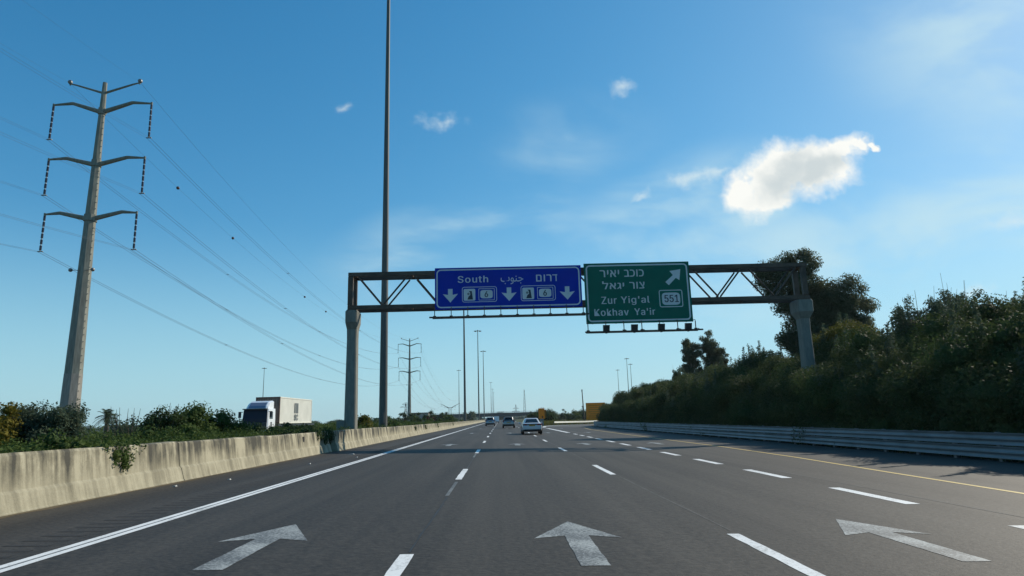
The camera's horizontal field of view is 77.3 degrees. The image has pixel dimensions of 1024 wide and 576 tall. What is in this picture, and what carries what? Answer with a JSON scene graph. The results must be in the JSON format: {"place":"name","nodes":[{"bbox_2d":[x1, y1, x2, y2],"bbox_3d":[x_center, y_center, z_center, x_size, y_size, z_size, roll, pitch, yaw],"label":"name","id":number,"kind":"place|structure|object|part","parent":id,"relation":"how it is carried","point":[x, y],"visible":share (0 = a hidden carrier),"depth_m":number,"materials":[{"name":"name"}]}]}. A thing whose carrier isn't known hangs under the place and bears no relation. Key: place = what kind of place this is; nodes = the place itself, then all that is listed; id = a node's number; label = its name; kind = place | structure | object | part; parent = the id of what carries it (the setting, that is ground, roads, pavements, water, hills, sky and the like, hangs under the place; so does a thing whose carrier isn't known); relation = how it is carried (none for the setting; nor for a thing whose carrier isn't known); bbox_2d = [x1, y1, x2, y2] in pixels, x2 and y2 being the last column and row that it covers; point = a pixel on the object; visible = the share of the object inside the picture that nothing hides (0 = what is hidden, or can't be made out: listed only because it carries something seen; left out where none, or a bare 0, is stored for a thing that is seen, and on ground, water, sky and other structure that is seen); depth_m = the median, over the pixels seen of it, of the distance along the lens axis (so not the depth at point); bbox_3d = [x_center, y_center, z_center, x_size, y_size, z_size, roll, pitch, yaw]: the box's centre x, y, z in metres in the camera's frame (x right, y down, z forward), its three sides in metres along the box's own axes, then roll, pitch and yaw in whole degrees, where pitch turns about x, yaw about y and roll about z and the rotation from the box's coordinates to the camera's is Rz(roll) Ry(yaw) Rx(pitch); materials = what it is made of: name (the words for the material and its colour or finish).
{"place":"outdoors","nodes":[
{"label":"outdoors","id":0,"kind":"place"},
{"bbox_2d":[238,401,313,431],"bbox_3d":[-24.668,14.056,68.698,3.180,3.527,16.110,-1,-12,-1],"label":"articulated truck","id":1,"kind":"object","parent":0,"point":[263,412],"visible":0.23,"depth_m":61.27,"materials":[{"name":"white paint"}]},
{"bbox_2d":[256,397,311,423],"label":"shipping container","id":2,"kind":"object","parent":1,"relation":"on","point":[292,410],"visible":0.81,"depth_m":68.19,"materials":[{"name":"white metal"}]},
{"bbox_2d":[0,420,1023,575],"bbox_3d":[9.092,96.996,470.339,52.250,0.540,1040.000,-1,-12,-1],"label":"road","id":3,"kind":"structure","parent":0,"point":[481,499],"depth_m":9.43,"materials":[{"name":"grey asphalt"}]},
{"bbox_2d":[0,431,331,516],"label":"concrete barrier","id":4,"kind":"object","parent":3,"relation":"on","point":[32,480],"visible":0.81,"depth_m":13.05,"materials":[{"name":"beige concrete"}]},
{"bbox_2d":[0,441,386,518],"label":"grit","id":5,"kind":"object","parent":3,"relation":"on","point":[47,508],"visible":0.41,"depth_m":12.46,"materials":[{"name":"gravel"}]},
{"bbox_2d":[329,420,484,450],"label":"concrete barrier","id":6,"kind":"object","parent":3,"relation":"on","point":[348,439],"visible":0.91,"depth_m":40.03,"materials":[{"name":"beige concrete"}]},
{"bbox_2d":[485,417,495,425],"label":"car","id":7,"kind":"object","parent":3,"relation":"on","point":[489,420],"visible":1,"depth_m":120.51,"materials":[{"name":"grey paint"}]},
{"bbox_2d":[501,416,515,427],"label":"car","id":8,"kind":"object","parent":3,"relation":"on","point":[508,421],"visible":0.98,"depth_m":95.05,"materials":[{"name":"silver metal"}]},
{"bbox_2d":[519,418,541,433],"bbox_3d":[1.741,12.667,58.680,2.200,1.455,4.616,-1,-12,-1],"label":"car","id":9,"kind":"object","parent":3,"relation":"on","point":[531,425],"visible":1,"depth_m":56.57,"materials":[{"name":"grey paint"}]},
{"bbox_3d":[1.752,11.922,57.447,1.207,0.327,0.517,-1,-12,-1],"label":"rear window","id":10,"kind":"part","parent":9,"relation":"part of","materials":[{"name":"black glass"}]},
{"bbox_2d":[336,262,814,429],"bbox_3d":[3.981,3.901,38.065,28.255,10.220,1.300,-1,-12,-1],"label":"sign gantry","id":11,"kind":"object","parent":3,"relation":"on","point":[801,309],"visible":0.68,"depth_m":38.30,"materials":[{"name":"grey metal"}]},
{"bbox_2d":[429,265,588,318],"bbox_3d":[-0.197,0.182,37.339,9.120,3.140,1.140,-1,-12,-1],"label":"direction sign","id":12,"kind":"object","parent":11,"relation":"attached to","point":[517,287],"visible":1,"depth_m":37.80,"materials":[{"name":"blue metal"}]},
{"bbox_2d":[583,261,702,333],"bbox_3d":[7.479,0.500,37.331,6.750,4.340,1.300,-1,-12,-1],"label":"direction sign","id":13,"kind":"object","parent":11,"relation":"attached to","point":[643,292],"visible":1,"depth_m":37.87,"materials":[{"name":"green metal"}]},
{"bbox_2d":[0,0,1023,427],"label":"sky","id":14,"kind":"structure","parent":0,"point":[883,140],"materials":[{"name":"blue"}]},
{"bbox_2d":[515,419,593,425],"bbox_3d":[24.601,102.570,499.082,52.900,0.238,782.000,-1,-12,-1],"label":"bushes","id":15,"kind":"object","parent":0,"point":[520,420],"depth_m":259.07,"materials":[{"name":"green plant"}]},
{"bbox_2d":[538,408,545,425],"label":"gore marker","id":16,"kind":"object","parent":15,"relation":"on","point":[542,413],"visible":0.96,"depth_m":122.58,"materials":[{"name":"yellow"}]},
{"bbox_2d":[539,419,596,424],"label":"guardrail","id":17,"kind":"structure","parent":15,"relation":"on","point":[548,423],"depth_m":144.08,"materials":[{"name":"grey metal"}]},
{"bbox_2d":[542,424,593,426],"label":"exit ramp","id":18,"kind":"structure","parent":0,"point":[584,425],"depth_m":120.23,"materials":[{"name":"grey asphalt"}]},
{"bbox_2d":[577,424,1022,461],"bbox_3d":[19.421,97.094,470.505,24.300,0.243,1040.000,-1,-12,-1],"label":"verge","id":19,"kind":"structure","parent":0,"point":[863,448],"depth_m":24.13,"materials":[{"name":"green plant"}]},
{"bbox_2d":[553,421,593,424],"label":"guard rail","id":20,"kind":"object","parent":19,"relation":"on","point":[562,422],"visible":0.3,"depth_m":139.34,"materials":[{"name":"silver metal"}]},
{"bbox_2d":[581,390,584,423],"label":"utility pole","id":21,"kind":"object","parent":19,"relation":"on","point":[583,407],"visible":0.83,"depth_m":147.67,"materials":[{"name":"paint"}]},
{"bbox_2d":[586,402,604,420],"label":"yellow board","id":22,"kind":"object","parent":19,"relation":"on","point":[592,410],"visible":0.54,"depth_m":162.42,"materials":[{"name":"brown"}]},
{"bbox_2d":[594,421,1023,461],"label":"guard rail","id":23,"kind":"object","parent":19,"relation":"on","point":[999,451],"visible":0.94,"depth_m":25.82,"materials":[{"name":"metal"}]},
{"label":"ground","id":24,"kind":"structure","parent":0,"visible":0},
{"bbox_2d":[83,415,564,430],"bbox_3d":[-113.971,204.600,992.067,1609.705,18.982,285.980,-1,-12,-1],"label":"wood","id":25,"kind":"object","parent":24,"relation":"on","point":[519,417],"visible":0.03,"depth_m":940.83,"materials":[{"name":"green plant"}]},
{"bbox_2d":[409,414,422,421],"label":"tree","id":26,"kind":"object","parent":24,"relation":"on","point":[413,417],"visible":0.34,"depth_m":226.23,"materials":[{"name":"green plant"}]},
{"bbox_2d":[413,412,429,418],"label":"building","id":27,"kind":"structure","parent":24,"relation":"on","point":[422,415],"depth_m":289.66,"materials":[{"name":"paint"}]},
{"bbox_2d":[423,411,440,420],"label":"tree","id":28,"kind":"object","parent":24,"relation":"on","point":[431,414],"visible":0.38,"depth_m":255.95,"materials":[{"name":"green plant"}]},
{"bbox_2d":[439,412,448,421],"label":"tree","id":29,"kind":"object","parent":24,"relation":"on","point":[442,415],"visible":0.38,"depth_m":257.46,"materials":[{"name":"green plant"}]},
{"bbox_2d":[444,413,458,421],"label":"tree","id":30,"kind":"object","parent":24,"relation":"on","point":[449,417],"visible":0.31,"depth_m":233.85,"materials":[{"name":"green plant"}]},
{"bbox_2d":[374,411,536,419],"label":"overpass bridge","id":31,"kind":"structure","parent":24,"relation":"on","point":[490,414],"depth_m":583.51,"materials":[{"name":"concrete"}]},
{"bbox_2d":[462,410,475,419],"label":"tree","id":32,"kind":"object","parent":24,"relation":"on","point":[470,415],"visible":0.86,"depth_m":507.29,"materials":[{"name":"green plant"}]},
{"bbox_2d":[495,412,513,419],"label":"tree","id":33,"kind":"object","parent":24,"relation":"on","point":[501,418],"visible":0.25,"depth_m":672.30,"materials":[{"name":"green plant"}]},
{"bbox_2d":[525,411,539,420],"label":"tree","id":34,"kind":"object","parent":24,"relation":"on","point":[533,415],"visible":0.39,"depth_m":191.13,"materials":[{"name":"green plant"}]},
{"bbox_2d":[533,407,559,420],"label":"tree","id":35,"kind":"object","parent":24,"relation":"on","point":[554,414],"visible":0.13,"depth_m":280.16,"materials":[{"name":"green plant"}]},
{"bbox_2d":[544,411,554,421],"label":"tree","id":36,"kind":"object","parent":24,"relation":"on","point":[549,417],"visible":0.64,"depth_m":185.73,"materials":[{"name":"green plant"}]},
{"bbox_2d":[560,409,565,419],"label":"tree","id":37,"kind":"object","parent":24,"relation":"on","point":[562,415],"visible":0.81,"depth_m":290.37,"materials":[{"name":"green plant"}]},
{"bbox_2d":[564,409,581,419],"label":"tree","id":38,"kind":"object","parent":24,"relation":"on","point":[573,415],"visible":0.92,"depth_m":283.37,"materials":[{"name":"green plant"}]},
{"bbox_2d":[577,409,585,419],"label":"tree","id":39,"kind":"object","parent":24,"relation":"on","point":[580,412],"visible":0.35,"depth_m":292.84,"materials":[{"name":"green plant"}]},
{"label":"median","id":40,"kind":"structure","parent":0,"visible":0},
{"bbox_2d":[0,440,21,452],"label":"bush","id":41,"kind":"object","parent":40,"relation":"on","point":[16,443],"visible":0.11,"depth_m":16.39,"materials":[{"name":"green plant"}]},
{"bbox_2d":[0,402,24,447],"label":"bush","id":42,"kind":"object","parent":40,"relation":"on","point":[7,422],"visible":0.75,"depth_m":17.99,"materials":[{"name":"green plant"}]},
{"bbox_2d":[0,399,90,448],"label":"shrub","id":43,"kind":"object","parent":40,"relation":"on","point":[69,422],"visible":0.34,"depth_m":18.78,"materials":[{"name":"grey plant"}]},
{"bbox_2d":[16,428,146,471],"bbox_3d":[-8.758,3.512,13.022,2.207,1.360,1.750,3,-12,-22],"label":"creeper","id":44,"kind":"object","parent":40,"relation":"on","point":[53,439],"visible":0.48,"depth_m":12.92,"materials":[{"name":"green plant"}]},
{"bbox_2d":[103,405,163,439],"bbox_3d":[-15.716,5.994,26.416,2.203,2.291,2.051,-1,-12,-1],"label":"shrub","id":45,"kind":"object","parent":40,"relation":"on","point":[122,427],"visible":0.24,"depth_m":26.15,"materials":[{"name":"green plant"}]},
{"bbox_2d":[136,403,187,433],"bbox_3d":[-13.762,5.675,25.164,2.061,2.280,1.757,-1,-12,-1],"label":"shrub","id":46,"kind":"object","parent":40,"relation":"on","point":[175,418],"visible":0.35,"depth_m":25.06,"materials":[{"name":"green plant"}]},
{"bbox_2d":[128,422,203,441],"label":"bush","id":47,"kind":"object","parent":40,"relation":"on","point":[188,428],"visible":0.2,"depth_m":22.32,"materials":[{"name":"green plant"}]},
{"bbox_2d":[168,400,222,437],"bbox_3d":[-13.411,6.077,27.169,2.607,2.603,2.387,-1,-12,-1],"label":"bush","id":48,"kind":"object","parent":40,"relation":"on","point":[197,414],"visible":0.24,"depth_m":27.00,"materials":[{"name":"green plant"}]},
{"bbox_2d":[0,420,449,453],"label":"median scrub","id":49,"kind":"object","parent":40,"relation":"on","point":[214,435],"visible":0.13,"depth_m":20.95,"materials":[{"name":"green plant"}]},
{"bbox_2d":[201,408,255,436],"bbox_3d":[-13.283,6.619,29.463,2.496,2.185,2.209,-6,-12,19],"label":"bush","id":50,"kind":"object","parent":40,"relation":"on","point":[222,420],"visible":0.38,"depth_m":29.31,"materials":[{"name":"green plant"}]},
{"bbox_2d":[247,422,280,434],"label":"bush","id":51,"kind":"object","parent":40,"relation":"on","point":[257,427],"visible":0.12,"depth_m":31.70,"materials":[{"name":"green plant"}]},
{"bbox_2d":[269,422,317,430],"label":"bush","id":52,"kind":"object","parent":40,"relation":"on","point":[300,426],"visible":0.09,"depth_m":34.78,"materials":[{"name":"green plant"}]},
{"bbox_2d":[280,424,335,444],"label":"creeper","id":53,"kind":"object","parent":40,"relation":"on","point":[320,432],"visible":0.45,"depth_m":27.67,"materials":[{"name":"green plant"}]},
{"bbox_2d":[358,413,373,427],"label":"bush","id":54,"kind":"object","parent":40,"relation":"on","point":[364,419],"visible":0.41,"depth_m":45.26,"materials":[{"name":"green plant"}]},
{"bbox_2d":[379,0,389,426],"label":"lamp mast","id":55,"kind":"object","parent":40,"relation":"on","point":[383,390],"visible":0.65,"depth_m":51.30,"materials":[{"name":"metal"}]},
{"bbox_2d":[380,412,383,422],"bbox_3d":[-9.829,9.834,48.497,0.280,0.800,0.100,-1,-12,-1],"label":"access door","id":56,"kind":"structure","parent":55,"relation":"in","point":[381,413],"depth_m":48.45,"materials":[{"name":"metal"}]},
{"bbox_2d":[373,419,403,426],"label":"bush","id":57,"kind":"object","parent":40,"relation":"on","point":[395,424],"visible":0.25,"depth_m":53.13,"materials":[{"name":"green plant"}]},
{"bbox_2d":[387,418,397,425],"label":"bush","id":58,"kind":"object","parent":40,"relation":"on","point":[393,422],"visible":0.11,"depth_m":60.31,"materials":[{"name":"green plant"}]},
{"bbox_2d":[409,417,423,422],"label":"bush","id":59,"kind":"object","parent":40,"relation":"on","point":[418,419],"visible":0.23,"depth_m":94.33,"materials":[{"name":"green plant"}]},
{"bbox_2d":[463,310,465,420],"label":"lamp mast","id":60,"kind":"object","parent":40,"relation":"on","point":[464,367],"visible":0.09,"depth_m":170.79,"materials":[{"name":"metal"}]},
{"bbox_2d":[474,330,480,419],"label":"lamp mast","id":61,"kind":"object","parent":40,"relation":"on","point":[478,382],"visible":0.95,"depth_m":280.48,"materials":[{"name":"metal"}]},
{"bbox_2d":[480,351,485,419],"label":"lamp mast","id":62,"kind":"object","parent":40,"relation":"on","point":[483,386],"visible":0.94,"depth_m":367.75,"materials":[{"name":"metal"}]},
{"label":"field verge","id":63,"kind":"structure","parent":0,"visible":0},
{"bbox_2d":[37,79,152,409],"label":"power pylon","id":64,"kind":"object","parent":63,"relation":"on","point":[71,391],"visible":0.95,"depth_m":66.39,"materials":[{"name":"metal"}]},
{"bbox_2d":[1,117,413,378],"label":"power line","id":65,"kind":"object","parent":64,"relation":"hanging from","point":[177,237],"visible":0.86,"depth_m":92.80,"materials":[{"name":"grey metal"}]},
{"bbox_2d":[2,44,416,368],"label":"power line","id":66,"kind":"object","parent":64,"relation":"hanging from","point":[177,187],"visible":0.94,"depth_m":92.86,"materials":[{"name":"grey metal"}]},
{"bbox_2d":[2,181,432,408],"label":"power line","id":67,"kind":"object","parent":64,"relation":"hanging from","point":[176,279],"visible":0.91,"depth_m":93.66,"materials":[{"name":"grey metal"}]},
{"bbox_2d":[0,244,438,407],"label":"power line","id":68,"kind":"object","parent":64,"relation":"hanging from","point":[164,315],"visible":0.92,"depth_m":87.61,"materials":[{"name":"grey metal"}]},
{"bbox_2d":[0,50,449,399],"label":"power line","id":69,"kind":"object","parent":64,"relation":"hanging from","point":[211,202],"visible":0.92,"depth_m":81.75,"materials":[{"name":"grey metal"}]},
{"bbox_2d":[0,132,454,409],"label":"power line","id":70,"kind":"object","parent":64,"relation":"hanging from","point":[202,245],"visible":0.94,"depth_m":79.00,"materials":[{"name":"grey metal"}]},
{"bbox_2d":[1,214,454,407],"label":"power line","id":71,"kind":"object","parent":64,"relation":"hanging from","point":[196,292],"visible":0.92,"depth_m":79.04,"materials":[{"name":"grey metal"}]},
{"bbox_2d":[28,4,452,392],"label":"power line","id":72,"kind":"object","parent":64,"relation":"hanging from","point":[211,165],"visible":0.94,"depth_m":83.47,"materials":[{"name":"grey metal"}]},
{"bbox_2d":[94,409,121,439],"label":"palm tree","id":73,"kind":"object","parent":63,"relation":"on","point":[106,416],"visible":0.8,"depth_m":67.61,"materials":[{"name":"green plant"}]},
{"bbox_2d":[82,420,422,441],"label":"roadside scrub","id":74,"kind":"object","parent":63,"relation":"on","point":[96,433],"visible":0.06,"depth_m":85.99,"materials":[{"name":"green plant"}]},
{"bbox_2d":[373,416,391,422],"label":"tree","id":75,"kind":"object","parent":63,"relation":"on","point":[376,419],"visible":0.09,"depth_m":232.28,"materials":[{"name":"green plant"}]},
{"bbox_2d":[397,411,410,421],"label":"tree","id":76,"kind":"object","parent":63,"relation":"on","point":[406,418],"visible":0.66,"depth_m":253.50,"materials":[{"name":"green plant"}]},
{"bbox_2d":[398,338,421,420],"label":"power pylon","id":77,"kind":"object","parent":63,"relation":"on","point":[409,372],"visible":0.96,"depth_m":291.04,"materials":[{"name":"metal"}]},
{"bbox_2d":[408,412,419,419],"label":"tree","id":78,"kind":"object","parent":63,"relation":"on","point":[411,414],"visible":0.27,"depth_m":261.71,"materials":[{"name":"green plant"}]},
{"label":"embankment","id":79,"kind":"structure","parent":0,"visible":0},
{"bbox_2d":[671,368,680,379],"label":"shrub","id":80,"kind":"object","parent":79,"relation":"on","point":[676,373],"visible":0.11,"depth_m":91.69,"materials":[{"name":"green plant"}]},
{"bbox_2d":[595,351,770,433],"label":"bank scrub","id":81,"kind":"object","parent":79,"relation":"on","point":[655,408],"visible":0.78,"depth_m":67.68,"materials":[{"name":"green plant"}]},
{"bbox_2d":[679,338,703,374],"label":"eucalyptus tree","id":82,"kind":"object","parent":79,"relation":"on","point":[690,354],"visible":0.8,"depth_m":99.61,"materials":[{"name":"green plant"}]},
{"bbox_2d":[699,330,728,368],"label":"eucalyptus tree","id":83,"kind":"object","parent":79,"relation":"on","point":[711,350],"visible":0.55,"depth_m":99.87,"materials":[{"name":"green plant"}]},
{"bbox_2d":[751,247,880,356],"bbox_3d":[27.399,2.873,57.254,11.493,13.132,6.291,2,-12,-16],"label":"eucalyptus tree","id":84,"kind":"object","parent":79,"relation":"on","point":[831,299],"visible":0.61,"depth_m":56.37,"materials":[{"name":"green plant"}]},
{"bbox_2d":[615,277,1023,461],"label":"bank scrub","id":85,"kind":"object","parent":79,"relation":"on","point":[921,402],"visible":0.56,"depth_m":27.64,"materials":[{"name":"green plant"}]},
{"bbox_2d":[812,318,883,353],"bbox_3d":[21.653,3.942,41.407,3.937,4.105,4.178,3,-12,-20],"label":"bush","id":86,"kind":"object","parent":79,"relation":"on","point":[833,332],"visible":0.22,"depth_m":41.00,"materials":[{"name":"green plant"}]},
{"bbox_2d":[887,292,964,338],"bbox_3d":[22.332,2.264,34.209,3.673,4.772,3.927,-7,-13,23],"label":"shrub","id":87,"kind":"object","parent":79,"relation":"on","point":[900,316],"visible":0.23,"depth_m":33.81,"materials":[{"name":"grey plant"}]},
{"bbox_2d":[927,274,984,311],"bbox_3d":[24.244,1.884,34.348,2.972,5.409,2.462,3,-12,-22],"label":"shrub","id":88,"kind":"object","parent":79,"relation":"on","point":[945,298],"visible":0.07,"depth_m":34.65,"materials":[{"name":"green plant"}]}
]}

